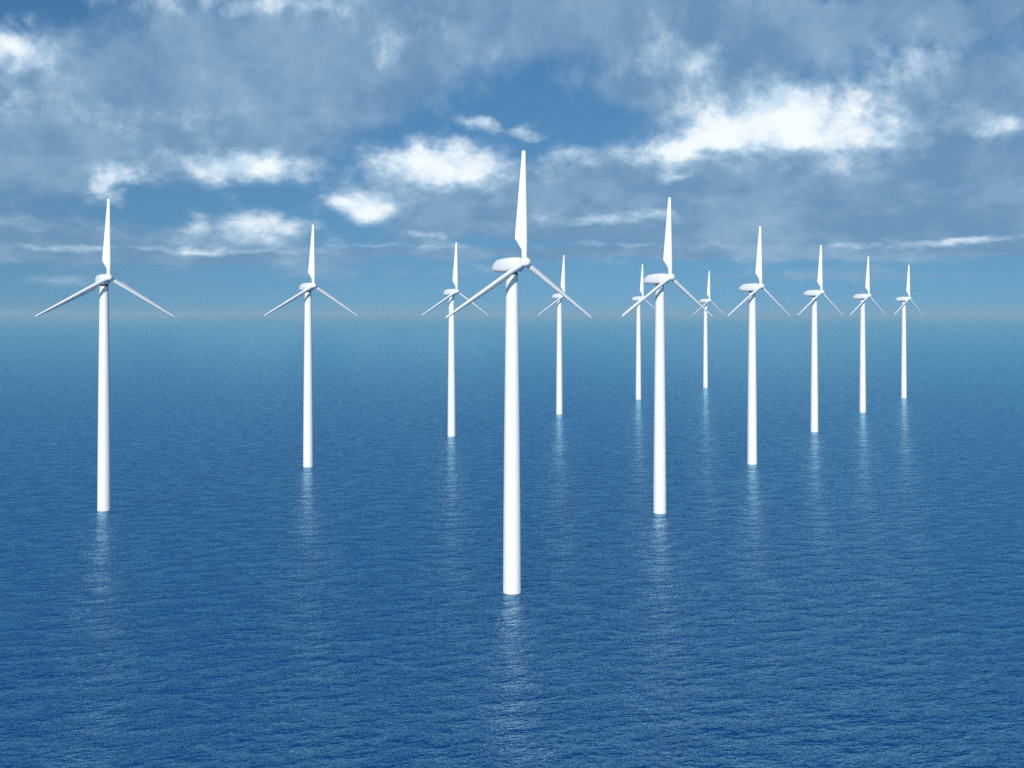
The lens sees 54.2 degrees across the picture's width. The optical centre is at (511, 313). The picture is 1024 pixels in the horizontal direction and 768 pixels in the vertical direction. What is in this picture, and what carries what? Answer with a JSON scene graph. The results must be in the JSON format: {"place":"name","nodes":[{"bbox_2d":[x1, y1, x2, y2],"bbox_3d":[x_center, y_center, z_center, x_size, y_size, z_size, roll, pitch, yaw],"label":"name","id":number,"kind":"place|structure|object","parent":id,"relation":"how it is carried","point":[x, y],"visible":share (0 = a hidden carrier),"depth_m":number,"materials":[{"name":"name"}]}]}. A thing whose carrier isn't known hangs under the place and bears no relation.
{"place":"outdoors","nodes":[
{"label":"outdoors","id":0,"kind":"place"},
{"bbox_2d":[0,317,1023,767],"bbox_3d":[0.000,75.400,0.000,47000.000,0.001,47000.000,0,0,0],"label":"sea","id":1,"kind":"structure","parent":0,"point":[228,581],"depth_m":319.76,"materials":[{"name":"liquid"}]},
{"bbox_2d":[36,199,174,510],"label":"wind turbine","id":2,"kind":"object","parent":1,"relation":"in","point":[103,281],"visible":0.97,"depth_m":382.15,"materials":[{"name":"white paint"}]},
{"bbox_2d":[264,225,357,466],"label":"wind turbine","id":3,"kind":"object","parent":1,"relation":"in","point":[306,289],"visible":0.98,"depth_m":491.12,"materials":[{"name":"white paint"}]},
{"bbox_2d":[422,242,488,436],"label":"wind turbine","id":4,"kind":"object","parent":1,"relation":"in","point":[450,293],"visible":0.96,"depth_m":613.88,"materials":[{"name":"white paint"}]},
{"bbox_2d":[446,151,591,593],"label":"wind turbine","id":5,"kind":"object","parent":1,"relation":"in","point":[510,267],"visible":0.96,"depth_m":269.11,"materials":[{"name":"white paint"}]},
{"bbox_2d":[538,255,564,413],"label":"wind turbine","id":6,"kind":"object","parent":1,"relation":"in","point":[559,297],"visible":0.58,"depth_m":749.53,"materials":[{"name":"white paint"}]},
{"bbox_2d":[622,264,654,399],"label":"wind turbine","id":7,"kind":"object","parent":1,"relation":"in","point":[638,354],"visible":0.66,"depth_m":879.14,"materials":[{"name":"white paint"}]},
{"bbox_2d":[622,197,712,513],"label":"wind turbine","id":8,"kind":"object","parent":1,"relation":"in","point":[659,280],"visible":0.98,"depth_m":377.12,"materials":[{"name":"white paint"}]},
{"bbox_2d":[693,271,724,387],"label":"wind turbine","id":9,"kind":"object","parent":1,"relation":"in","point":[705,355],"visible":0.98,"depth_m":1019.86,"materials":[{"name":"white paint"}]},
{"bbox_2d":[728,226,789,464],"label":"wind turbine","id":10,"kind":"object","parent":1,"relation":"in","point":[752,288],"visible":0.99,"depth_m":499.94,"materials":[{"name":"white paint"}]},
{"bbox_2d":[797,245,842,431],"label":"wind turbine","id":11,"kind":"object","parent":1,"relation":"in","point":[814,294],"visible":0.96,"depth_m":637.16,"materials":[{"name":"white paint"}]},
{"bbox_2d":[850,256,885,412],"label":"wind turbine","id":12,"kind":"object","parent":1,"relation":"in","point":[862,382],"visible":0.97,"depth_m":762.58,"materials":[{"name":"white paint"}]},
{"bbox_2d":[894,265,922,397],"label":"wind turbine","id":13,"kind":"object","parent":1,"relation":"in","point":[904,300],"visible":0.96,"depth_m":893.60,"materials":[{"name":"white paint"}]},
{"bbox_2d":[0,0,1023,316],"label":"sky","id":14,"kind":"structure","parent":0,"point":[216,134],"materials":[{"name":"blue"}]}
]}

